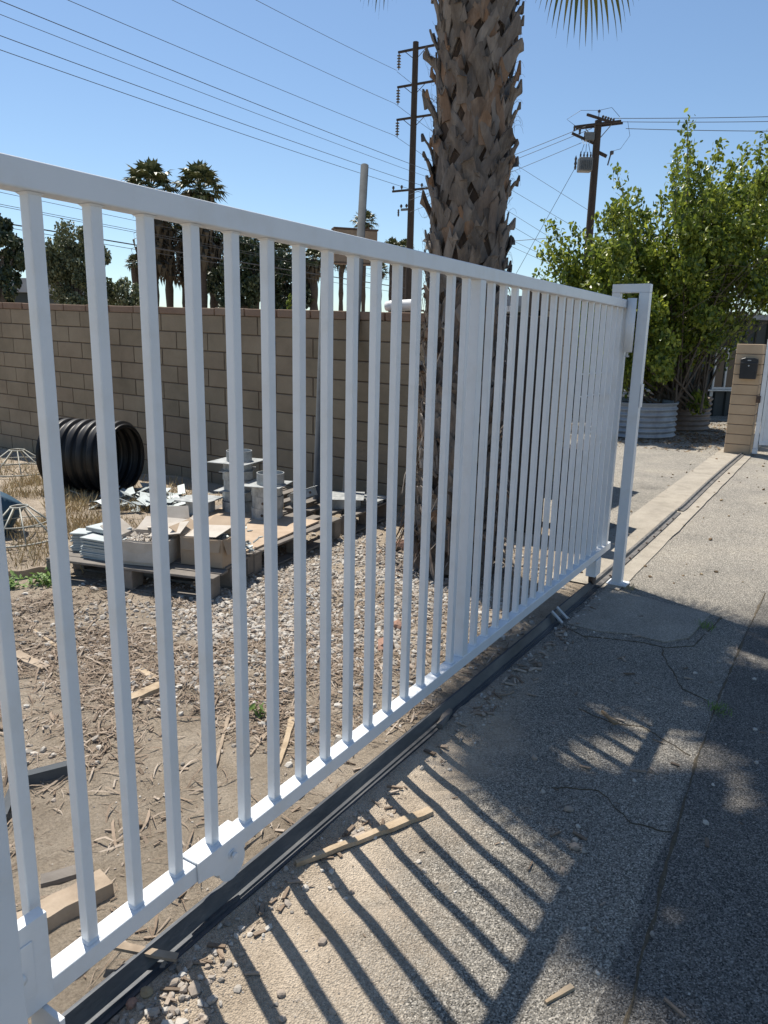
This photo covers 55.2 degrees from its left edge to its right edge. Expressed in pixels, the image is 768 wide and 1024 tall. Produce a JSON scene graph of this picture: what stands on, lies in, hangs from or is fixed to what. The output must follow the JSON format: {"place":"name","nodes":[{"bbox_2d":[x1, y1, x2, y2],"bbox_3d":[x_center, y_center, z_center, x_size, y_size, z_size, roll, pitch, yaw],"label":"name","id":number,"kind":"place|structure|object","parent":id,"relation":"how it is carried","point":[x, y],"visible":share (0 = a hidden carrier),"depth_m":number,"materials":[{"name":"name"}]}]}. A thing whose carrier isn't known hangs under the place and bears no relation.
{"place":"outdoors","nodes":[
{"label":"outdoors","id":0,"kind":"place"},
{"bbox_2d":[0,453,286,572],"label":"dry grass","id":1,"kind":"structure","parent":0,"point":[68,502],"depth_m":6.83,"materials":[{"name":"plant"}]},
{"bbox_2d":[139,971,227,1023],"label":"corner gravel","id":2,"kind":"structure","parent":0,"point":[194,988],"depth_m":1.71,"materials":[{"name":"gravel"}]},
{"bbox_2d":[0,14,423,175],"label":"wire","id":3,"kind":"object","parent":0,"point":[188,87],"visible":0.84,"depth_m":27.29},
{"bbox_2d":[0,35,425,186],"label":"wire","id":4,"kind":"object","parent":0,"point":[194,106],"visible":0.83,"depth_m":27.65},
{"bbox_2d":[0,0,428,170],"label":"wire","id":5,"kind":"object","parent":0,"point":[191,78],"visible":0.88,"depth_m":27.44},
{"bbox_2d":[1,50,427,194],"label":"wire","id":6,"kind":"object","parent":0,"point":[185,114],"visible":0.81,"depth_m":27.32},
{"bbox_2d":[0,514,574,846],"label":"gravel","id":7,"kind":"structure","parent":0,"point":[254,597],"depth_m":4.18,"materials":[{"name":"gravel"}]},
{"bbox_2d":[0,449,586,1023],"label":"dirt yard","id":8,"kind":"structure","parent":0,"point":[56,831],"depth_m":2.82,"materials":[{"name":"soil"}]},
{"bbox_2d":[0,491,22,535],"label":"plastic drum","id":9,"kind":"object","parent":8,"relation":"on","point":[7,500],"visible":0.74,"depth_m":5.81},
{"bbox_2d":[9,570,27,588],"bbox_3d":[-2.316,0.425,4.592,0.179,0.132,0.119,9,15,31],"label":"weed clump","id":10,"kind":"object","parent":8,"relation":"on","point":[12,583],"visible":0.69,"depth_m":4.59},
{"bbox_2d":[0,448,39,476],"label":"wire cone frame","id":11,"kind":"object","parent":8,"relation":"on","point":[17,450],"visible":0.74,"depth_m":8.58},
{"bbox_2d":[8,566,46,579],"bbox_3d":[-2.362,0.412,4.831,0.432,0.095,0.021,-9,16,-36],"label":"timber edging","id":12,"kind":"object","parent":8,"relation":"on","point":[28,571],"visible":0.41,"depth_m":4.84,"materials":[{"name":"brown wood"}]},
{"bbox_2d":[16,650,50,671],"bbox_3d":[-1.722,0.723,3.565,0.271,0.027,0.060,10,16,33],"label":"timber plank","id":13,"kind":"object","parent":8,"relation":"on","point":[32,661],"visible":0.82,"depth_m":3.54,"materials":[{"name":"brown wood"}]},
{"bbox_2d":[3,504,67,547],"bbox_3d":[-2.791,0.080,5.663,0.635,0.271,0.635,9,15,31],"label":"wire cone frame","id":14,"kind":"object","parent":8,"relation":"on","point":[14,507],"visible":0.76,"depth_m":5.59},
{"bbox_2d":[20,567,51,587],"bbox_3d":[-2.172,0.416,4.681,0.263,0.136,0.232,-4,14,-22],"label":"weed clump","id":15,"kind":"object","parent":8,"relation":"on","point":[44,577],"visible":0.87,"depth_m":4.68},
{"bbox_2d":[28,761,67,784],"bbox_3d":[-1.174,0.926,2.627,0.191,0.040,0.037,-6,15,-30],"label":"steel channel","id":16,"kind":"object","parent":8,"relation":"on","point":[47,773],"visible":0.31,"depth_m":2.60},
{"bbox_2d":[16,869,113,930],"bbox_3d":[-0.889,1.070,1.974,0.092,0.043,0.304,14,18,42],"label":"timber plank","id":17,"kind":"object","parent":8,"relation":"on","point":[60,907],"visible":0.47,"depth_m":1.98,"materials":[{"name":"brown wood"}]},
{"bbox_2d":[40,865,93,887],"bbox_3d":[-0.919,1.049,2.133,0.142,0.013,0.059,-5,14,-25],"label":"timber plank","id":18,"kind":"object","parent":8,"relation":"on","point":[62,875],"visible":0.72,"depth_m":2.11,"materials":[{"name":"grey wood"}]},
{"bbox_2d":[36,417,144,491],"bbox_3d":[-3.029,-0.590,7.644,0.784,0.750,0.750,5,13,14],"label":"corrugated pipe","id":19,"kind":"object","parent":8,"relation":"on","point":[79,452],"visible":0.66,"depth_m":7.42,"materials":[{"name":"black plastic"}]},
{"bbox_2d":[110,682,159,706],"bbox_3d":[-1.076,0.803,3.219,0.061,0.025,0.243,11,16,36],"label":"timber plank","id":20,"kind":"object","parent":8,"relation":"on","point":[149,690],"visible":0.6,"depth_m":3.23,"materials":[{"name":"brown wood"}]},
{"bbox_2d":[70,482,215,511],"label":"scrap plates","id":21,"kind":"object","parent":8,"relation":"on","point":[143,498],"visible":0.44,"depth_m":7.14,"materials":[{"name":"metal"}]},
{"bbox_2d":[46,548,255,600],"bbox_3d":[-1.539,0.358,4.903,1.218,0.160,0.622,5,13,15],"label":"pallet","id":22,"kind":"object","parent":8,"relation":"on","point":[134,575],"visible":0.39,"depth_m":4.67,"materials":[{"name":"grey wood"}]},
{"bbox_2d":[69,528,95,550],"bbox_3d":[-1.981,0.188,4.979,0.245,0.124,0.164,2,13,1],"label":"plate stack","id":23,"kind":"object","parent":22,"relation":"on","point":[78,533],"visible":0.34,"depth_m":4.92,"materials":[{"name":"stone"}]},
{"bbox_2d":[86,522,131,533],"bbox_3d":[-1.832,0.113,4.889,0.300,0.028,0.140,8,16,32],"label":"steel block","id":24,"kind":"object","parent":23,"relation":"on","point":[97,528],"depth_m":4.88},
{"bbox_2d":[79,532,131,560],"bbox_3d":[-1.804,0.229,4.798,0.326,0.134,0.184,7,14,21],"label":"plate stack","id":25,"kind":"object","parent":22,"relation":"on","point":[92,547],"visible":0.5,"depth_m":4.75,"materials":[{"name":"stone"}]},
{"bbox_2d":[100,516,186,566],"bbox_3d":[-1.552,0.181,4.805,0.444,0.235,0.399,4,13,12],"label":"cardboard box","id":26,"kind":"object","parent":22,"relation":"on","point":[137,548],"visible":0.54,"depth_m":4.69,"materials":[{"name":"cardboard"}]},
{"bbox_2d":[148,521,188,536],"bbox_3d":[-1.391,0.109,4.752,0.220,0.005,0.170,-6,26,11],"label":"cardboard sheet","id":27,"kind":"object","parent":26,"relation":"on","point":[181,526],"visible":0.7,"depth_m":4.73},
{"bbox_2d":[147,506,192,527],"bbox_3d":[-1.436,0.086,5.029,0.371,0.225,0.380,-2,13,-13],"label":"cardboard box","id":28,"kind":"object","parent":22,"relation":"on","point":[182,512],"visible":0.07,"depth_m":5.17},
{"bbox_2d":[169,515,249,568],"bbox_3d":[-1.126,0.187,4.831,0.414,0.231,0.429,5,14,16],"label":"cardboard box","id":29,"kind":"object","parent":22,"relation":"on","point":[220,552],"visible":0.52,"depth_m":4.66,"materials":[{"name":"cardboard"}]},
{"bbox_2d":[184,525,230,537],"bbox_3d":[-1.141,0.122,4.759,0.260,0.006,0.220,1,20,21],"label":"cardboard sheet","id":30,"kind":"object","parent":29,"relation":"on","point":[215,531],"visible":0.5,"depth_m":4.75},
{"bbox_2d":[216,715,230,765],"bbox_3d":[-0.636,0.903,2.872,0.018,0.025,0.446,0,13,-4],"label":"wood strip","id":31,"kind":"object","parent":8,"relation":"on","point":[222,739],"visible":0.8,"depth_m":2.89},
{"bbox_2d":[134,504,340,574],"bbox_3d":[-1.136,0.176,5.786,1.158,0.176,1.239,7,14,25],"label":"pallet","id":32,"kind":"object","parent":8,"relation":"on","point":[288,540],"visible":0.17,"depth_m":5.56,"materials":[{"name":"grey wood"}]},
{"bbox_2d":[174,495,222,514],"bbox_3d":[-1.530,-0.058,6.122,0.300,0.116,0.300,6,14,20],"label":"steel collar","id":33,"kind":"object","parent":32,"relation":"on","point":[188,500],"visible":0.41,"depth_m":6.05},
{"bbox_2d":[222,499,251,511],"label":"steel collar","id":34,"kind":"object","parent":32,"relation":"on","point":[226,506],"visible":0.23,"depth_m":6.11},
{"bbox_2d":[214,487,251,501],"bbox_3d":[-1.229,-0.152,6.191,0.300,0.091,0.300,5,13,14],"label":"steel collar","id":35,"kind":"object","parent":34,"relation":"on","point":[247,496],"visible":0.35,"depth_m":6.09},
{"bbox_2d":[224,478,253,491],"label":"steel collar","id":36,"kind":"object","parent":35,"relation":"on","point":[226,485],"visible":0.24,"depth_m":6.06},
{"bbox_2d":[219,467,255,480],"bbox_3d":[-1.222,-0.319,6.138,0.270,0.081,0.270,1,13,-3],"label":"steel collar","id":37,"kind":"object","parent":36,"relation":"on","point":[248,475],"visible":0.48,"depth_m":6.05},
{"bbox_2d":[207,457,262,470],"bbox_3d":[-1.220,-0.395,6.121,0.360,0.071,0.360,6,14,20],"label":"steel collar","id":38,"kind":"object","parent":37,"relation":"on","point":[247,465],"visible":0.42,"depth_m":6.04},
{"bbox_2d":[226,449,251,461],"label":"steel collar","id":39,"kind":"object","parent":38,"relation":"on","point":[247,455],"visible":0.46,"depth_m":6.04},
{"bbox_2d":[188,508,318,551],"bbox_3d":[-1.154,0.120,5.621,0.950,0.014,1.000,7,14,23],"label":"plywood sheet","id":40,"kind":"object","parent":32,"relation":"on","point":[284,526],"visible":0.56,"depth_m":5.64,"materials":[{"name":"wood"}]},
{"bbox_2d":[252,507,282,519],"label":"steel collar","id":41,"kind":"object","parent":40,"relation":"on","point":[257,514],"visible":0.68,"depth_m":5.87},
{"bbox_2d":[252,495,283,509],"bbox_3d":[-0.937,-0.092,5.932,0.250,0.094,0.250,9,15,31],"label":"steel collar","id":42,"kind":"object","parent":41,"relation":"on","point":[257,503],"visible":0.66,"depth_m":5.85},
{"bbox_2d":[244,479,292,497],"bbox_3d":[-0.943,-0.186,5.916,0.330,0.091,0.330,4,13,11],"label":"steel collar","id":43,"kind":"object","parent":42,"relation":"on","point":[256,490],"visible":0.46,"depth_m":5.84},
{"bbox_2d":[256,470,283,485],"bbox_3d":[-0.910,-0.273,5.888,0.220,0.089,0.220,9,15,31],"label":"steel collar","id":44,"kind":"object","parent":43,"relation":"on","point":[280,477],"visible":0.49,"depth_m":5.82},
{"bbox_2d":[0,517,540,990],"bbox_3d":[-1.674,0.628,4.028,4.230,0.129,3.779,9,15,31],"label":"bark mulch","id":45,"kind":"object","parent":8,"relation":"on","point":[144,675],"visible":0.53,"depth_m":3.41,"materials":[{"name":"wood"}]},
{"bbox_2d":[8,518,547,935],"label":"twigs","id":46,"kind":"object","parent":8,"relation":"on","point":[112,822],"visible":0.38,"depth_m":3.00,"materials":[{"name":"wood"}]},
{"bbox_2d":[0,488,570,983],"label":"gravel","id":47,"kind":"structure","parent":8,"relation":"on","point":[158,736],"depth_m":2.91,"materials":[{"name":"gravel"}]},
{"bbox_2d":[280,716,294,765],"bbox_3d":[-0.389,0.906,2.920,0.031,0.014,0.364,2,13,1],"label":"wood strip","id":48,"kind":"object","parent":8,"relation":"on","point":[288,733],"visible":0.86,"depth_m":2.93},
{"bbox_2d":[283,487,386,534],"bbox_3d":[-0.664,-0.031,6.732,1.257,0.174,0.795,7,14,25],"label":"pallet","id":49,"kind":"object","parent":8,"relation":"on","point":[312,505],"visible":0.21,"depth_m":6.48,"materials":[{"name":"brown wood"}]},
{"bbox_2d":[287,485,317,502],"bbox_3d":[-0.711,-0.153,6.458,0.240,0.076,0.240,-18,1,-15],"label":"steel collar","id":50,"kind":"object","parent":49,"relation":"on","point":[311,491],"visible":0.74,"depth_m":6.38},
{"bbox_2d":[332,491,364,508],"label":"concrete block","id":51,"kind":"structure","parent":49,"relation":"on","point":[338,497],"depth_m":6.39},
{"bbox_2d":[361,545,513,585],"bbox_3d":[0.378,0.394,5.378,1.243,0.117,1.030,9,15,31],"label":"palm debris","id":52,"kind":"object","parent":8,"relation":"on","point":[378,560],"visible":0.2,"depth_m":5.25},
{"bbox_2d":[0,0,767,314],"label":"sky","id":53,"kind":"structure","parent":0,"point":[709,58],"materials":[{"name":"blue"}]},
{"bbox_2d":[107,540,767,1023],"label":"driveway","id":54,"kind":"structure","parent":0,"point":[393,968],"depth_m":2.25,"materials":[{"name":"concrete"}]},
{"bbox_2d":[0,764,64,1023],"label":"guide post","id":55,"kind":"object","parent":54,"relation":"on","point":[13,1009],"visible":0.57,"depth_m":1.32,"materials":[{"name":"metal"}]},
{"bbox_2d":[140,986,153,998],"bbox_3d":[-0.564,1.142,1.747,0.030,0.023,0.028,-5,15,-26],"label":"pebble","id":56,"kind":"object","parent":54,"relation":"on","point":[146,992],"visible":1,"depth_m":1.74,"materials":[{"name":"grey stone"}]},
{"bbox_2d":[294,807,433,866],"bbox_3d":[-0.052,1.032,2.340,0.508,0.023,0.037,-7,16,-33],"label":"wood strip","id":57,"kind":"object","parent":54,"relation":"on","point":[406,820],"visible":1,"depth_m":2.34,"materials":[{"name":"wood"}]},
{"bbox_2d":[111,595,767,1023],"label":"track gravel","id":58,"kind":"structure","parent":54,"relation":"on","point":[209,981],"depth_m":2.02,"materials":[{"name":"gravel"}]},
{"bbox_2d":[436,708,452,729],"bbox_3d":[0.255,0.872,3.104,0.032,0.026,0.151,6,14,20],"label":"wood chunk","id":59,"kind":"object","parent":54,"relation":"on","point":[444,718],"visible":1,"depth_m":3.08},
{"bbox_2d":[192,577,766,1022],"bbox_3d":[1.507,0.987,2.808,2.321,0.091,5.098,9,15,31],"label":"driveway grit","id":60,"kind":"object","parent":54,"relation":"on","point":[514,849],"visible":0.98,"depth_m":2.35,"materials":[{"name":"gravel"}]},
{"bbox_2d":[544,983,574,1004],"bbox_3d":[0.426,1.174,1.787,0.093,0.011,0.016,-7,15,-32],"label":"wood strip","id":61,"kind":"object","parent":54,"relation":"on","point":[566,990],"visible":1,"depth_m":1.79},
{"bbox_2d":[551,787,671,832],"bbox_3d":[0.794,1.022,2.557,0.416,0.008,0.108,12,17,39],"label":"fine crack","id":62,"kind":"object","parent":54,"relation":"on","point":[615,808],"visible":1,"depth_m":2.54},
{"bbox_2d":[578,708,689,755],"bbox_3d":[1.059,0.912,3.098,0.082,0.010,0.504,-11,18,-43],"label":"fine crack","id":63,"kind":"object","parent":54,"relation":"on","point":[636,726],"visible":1,"depth_m":3.12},
{"bbox_2d":[566,587,710,642],"bbox_3d":[1.573,0.642,4.463,0.680,0.045,0.855,9,15,31],"label":"concrete pad","id":64,"kind":"object","parent":54,"relation":"on","point":[616,612],"visible":0.85,"depth_m":4.42,"materials":[{"name":"concrete"}]},
{"bbox_2d":[563,617,722,647],"bbox_3d":[1.596,0.695,4.189,1.075,0.027,0.395,-2,13,-14],"label":"pad crack","id":65,"kind":"object","parent":54,"relation":"on","point":[718,620],"visible":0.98,"depth_m":4.08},
{"bbox_2d":[623,593,765,1023],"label":"seam debris","id":66,"kind":"object","parent":54,"relation":"on","point":[663,875],"visible":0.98,"depth_m":2.26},
{"bbox_2d":[506,306,767,415],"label":"metal shed","id":67,"kind":"structure","parent":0,"point":[719,391],"depth_m":17.98,"materials":[{"name":"grey"}]},
{"bbox_2d":[708,348,736,390],"bbox_3d":[8.519,-3.489,17.947,1.315,1.053,0.120,-2,13,-13],"label":"window","id":68,"kind":"structure","parent":67,"relation":"in","point":[722,381],"depth_m":17.96,"materials":[{"name":"white glass"}]},
{"bbox_2d":[542,416,767,554],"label":"driveway","id":69,"kind":"structure","parent":0,"point":[718,525],"depth_m":8.57,"materials":[{"name":"concrete"}]},
{"bbox_2d":[586,397,678,438],"bbox_3d":[4.698,-1.813,13.982,1.660,0.635,1.660,9,15,31],"label":"round planter","id":70,"kind":"object","parent":69,"relation":"on","point":[656,421],"visible":0.45,"depth_m":13.26,"materials":[{"name":"metal"}]},
{"bbox_2d":[532,107,767,415],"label":"citrus tree","id":71,"kind":"object","parent":70,"relation":"in","point":[714,263],"visible":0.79,"depth_m":13.39,"materials":[{"name":"green plant"}]},
{"bbox_2d":[552,425,761,589],"bbox_3d":[4.856,-0.689,10.529,0.526,0.003,13.150,9,15,31],"label":"concrete strip","id":72,"kind":"object","parent":69,"relation":"on","point":[644,520],"visible":0.66,"depth_m":7.35,"materials":[{"name":"concrete"}]},
{"bbox_2d":[61,452,744,1023],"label":"gate track","id":73,"kind":"structure","parent":72,"relation":"on","point":[105,1000],"depth_m":2.30,"materials":[{"name":"metal"}]},
{"bbox_2d":[114,941,178,961],"bbox_3d":[-0.609,1.087,1.824,0.193,0.041,0.025,2,13,2],"label":"timber plank","id":74,"kind":"object","parent":73,"relation":"on","point":[136,949],"visible":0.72,"depth_m":1.82,"materials":[{"name":"brown wood"}]},
{"bbox_2d":[0,153,626,1017],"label":"sliding gate","id":75,"kind":"structure","parent":73,"relation":"on","point":[216,851],"depth_m":2.08,"materials":[{"name":"metal"}]},
{"bbox_2d":[601,284,652,587],"bbox_3d":[1.579,-0.481,4.901,0.277,1.994,0.149,9,15,31],"label":"guide post","id":76,"kind":"object","parent":72,"relation":"on","point":[644,291],"visible":0.91,"depth_m":4.79,"materials":[{"name":"metal"}]},
{"bbox_2d":[724,344,765,454],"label":"block pillar","id":77,"kind":"structure","parent":72,"relation":"on","point":[741,421],"depth_m":11.45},
{"bbox_2d":[739,358,758,378],"bbox_3d":[5.595,-2.204,11.266,0.250,0.320,0.095,9,15,31],"label":"mailbox","id":78,"kind":"object","parent":77,"relation":"attached to","point":[748,368],"visible":1,"depth_m":11.23,"materials":[{"name":"metal"}]},
{"bbox_2d":[570,415,754,454],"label":"litter","id":79,"kind":"object","parent":69,"relation":"on","point":[693,438],"visible":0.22,"depth_m":13.30,"materials":[{"name":"brown plant"}]},
{"bbox_2d":[644,395,712,430],"bbox_3d":[6.084,-2.080,15.271,1.340,0.635,1.340,9,15,31],"label":"round planter","id":80,"kind":"object","parent":69,"relation":"on","point":[686,420],"visible":0.38,"depth_m":14.70,"materials":[{"name":"grey metal"}]},
{"bbox_2d":[752,341,767,453],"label":"sheet gate","id":81,"kind":"structure","parent":69,"relation":"on","point":[762,438],"depth_m":11.31,"materials":[{"name":"metal"}]},
{"bbox_3d":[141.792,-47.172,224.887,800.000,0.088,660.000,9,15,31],"label":"ground","id":82,"kind":"structure","parent":0,"visible":0},
{"bbox_2d":[0,213,25,302],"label":"broadleaf tree","id":83,"kind":"object","parent":82,"relation":"on","point":[12,259],"visible":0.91,"depth_m":23.76,"materials":[{"name":"green plant"}]},
{"bbox_2d":[9,278,83,303],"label":"house","id":84,"kind":"structure","parent":82,"relation":"on","point":[22,297],"depth_m":34.18,"materials":[{"name":"white"}]},
{"bbox_2d":[45,218,114,304],"bbox_3d":[-10.805,-7.086,25.184,2.995,5.632,2.796,0,13,-4],"label":"olive tree","id":85,"kind":"object","parent":82,"relation":"on","point":[66,274],"visible":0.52,"depth_m":24.37,"materials":[{"name":"green plant"}]},
{"bbox_2d":[107,276,139,305],"bbox_3d":[-9.194,-6.399,26.184,1.944,3.914,1.989,-3,14,-18],"label":"broadleaf tree","id":86,"kind":"object","parent":82,"relation":"on","point":[122,287],"visible":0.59,"depth_m":25.63,"materials":[{"name":"green plant"}]},
{"bbox_2d":[124,253,138,288],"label":"fan palm","id":87,"kind":"object","parent":82,"relation":"on","point":[131,258],"visible":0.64,"depth_m":61.93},
{"bbox_2d":[121,156,181,305],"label":"fan palm","id":88,"kind":"object","parent":82,"relation":"on","point":[148,170],"visible":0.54,"depth_m":55.24,"materials":[{"name":"plant"}]},
{"bbox_2d":[159,220,181,306],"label":"fan palm","id":89,"kind":"object","parent":82,"relation":"on","point":[170,279],"visible":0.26,"depth_m":60.73,"materials":[{"name":"plant"}]},
{"bbox_2d":[173,224,184,306],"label":"fan palm","id":90,"kind":"object","parent":82,"relation":"on","point":[180,262],"visible":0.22,"depth_m":62.26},
{"bbox_2d":[169,159,229,307],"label":"fan palm","id":91,"kind":"object","parent":82,"relation":"on","point":[194,172],"visible":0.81,"depth_m":55.06,"materials":[{"name":"plant"}]},
{"bbox_2d":[0,302,426,514],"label":"block wall","id":92,"kind":"structure","parent":82,"relation":"on","point":[71,340],"depth_m":8.17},
{"bbox_2d":[384,299,410,311],"bbox_3d":[0.162,-1.944,6.896,0.334,0.124,0.115,7,14,25],"label":"plastic pipe end","id":93,"kind":"object","parent":92,"relation":"on","point":[406,305],"visible":0.43,"depth_m":6.85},
{"bbox_2d":[207,229,223,307],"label":"fan palm","id":94,"kind":"object","parent":82,"relation":"on","point":[218,241],"visible":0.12,"depth_m":60.32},
{"bbox_2d":[207,237,276,308],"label":"broadleaf tree","id":95,"kind":"object","parent":82,"relation":"on","point":[249,287],"visible":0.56,"depth_m":57.04,"materials":[{"name":"green plant"}]},
{"bbox_2d":[274,242,291,283],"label":"fan palm","id":96,"kind":"object","parent":82,"relation":"on","point":[286,248],"visible":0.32,"depth_m":65.64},
{"bbox_2d":[274,247,314,309],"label":"broadleaf tree","id":97,"kind":"object","parent":82,"relation":"on","point":[283,291],"visible":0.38,"depth_m":59.16,"materials":[{"name":"green plant"}]},
{"bbox_2d":[306,248,320,309],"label":"fan palm","id":98,"kind":"object","parent":82,"relation":"on","point":[312,281],"visible":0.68,"depth_m":58.01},
{"bbox_2d":[313,283,320,515],"bbox_3d":[-0.587,-1.136,6.793,0.072,2.466,0.752,2,13,2],"label":"steel pole","id":99,"kind":"object","parent":82,"relation":"on","point":[316,479],"visible":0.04,"depth_m":6.75,"materials":[{"name":"metal"}]},
{"bbox_2d":[334,264,346,310],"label":"fan palm","id":100,"kind":"object","parent":82,"relation":"on","point":[341,275],"visible":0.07,"depth_m":80.65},
{"bbox_2d":[341,163,368,515],"bbox_3d":[-0.276,-1.553,6.886,0.076,3.408,1.196,2,13,5],"label":"steel pole","id":101,"kind":"object","parent":82,"relation":"on","point":[362,200],"visible":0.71,"depth_m":6.97,"materials":[{"name":"metal"}]},
{"bbox_2d":[331,227,378,265],"bbox_3d":[-1.271,-8.471,30.972,1.864,6.531,0.560,-2,14,-15],"label":"sign cabinet","id":102,"kind":"object","parent":82,"relation":"on","point":[371,234],"visible":0.34,"depth_m":30.13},
{"bbox_2d":[349,209,378,311],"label":"fan palm","id":103,"kind":"object","parent":82,"relation":"on","point":[369,215],"visible":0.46,"depth_m":85.79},
{"bbox_2d":[384,236,397,311],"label":"fan palm","id":104,"kind":"object","parent":82,"relation":"on","point":[392,241],"visible":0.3,"depth_m":70.47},
{"bbox_2d":[396,239,413,312],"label":"fan palm","id":105,"kind":"object","parent":82,"relation":"on","point":[402,243],"visible":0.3,"depth_m":66.34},
{"bbox_2d":[392,41,434,312],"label":"power pole","id":106,"kind":"object","parent":82,"relation":"on","point":[416,48],"visible":0.59,"depth_m":47.29,"materials":[{"name":"brown wood"}]},
{"bbox_2d":[14,224,403,287],"bbox_3d":[-8.043,-13.702,40.001,0.056,0.921,31.331,12,17,38],"label":"wire","id":107,"kind":"object","parent":106,"relation":"attached to","point":[200,255],"visible":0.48,"depth_m":38.20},
{"bbox_2d":[68,0,392,134],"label":"wire","id":108,"kind":"object","parent":106,"relation":"attached to","point":[213,61],"visible":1,"depth_m":32.71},
{"bbox_2d":[173,0,394,103],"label":"wire","id":109,"kind":"object","parent":106,"relation":"attached to","point":[276,49],"visible":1,"depth_m":34.02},
{"bbox_2d":[360,0,633,582],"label":"palm tree","id":110,"kind":"object","parent":82,"relation":"on","point":[479,47],"visible":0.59,"depth_m":4.58,"materials":[{"name":"plant"}]},
{"bbox_2d":[495,316,556,533],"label":"dark wall","id":111,"kind":"structure","parent":82,"relation":"on","point":[514,397],"depth_m":6.27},
{"bbox_2d":[528,291,577,484],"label":"side wall","id":112,"kind":"structure","parent":82,"relation":"on","point":[530,304],"depth_m":8.55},
{"bbox_2d":[555,440,600,538],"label":"dark wall","id":113,"kind":"structure","parent":82,"relation":"on","point":[573,490],"depth_m":6.21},
{"bbox_2d":[568,107,629,268],"bbox_3d":[9.367,-11.790,34.258,2.518,12.991,1.799,-1,13,-11],"label":"power pole","id":114,"kind":"object","parent":82,"relation":"on","point":[584,164],"visible":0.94,"depth_m":33.12,"materials":[{"name":"brown wood"}]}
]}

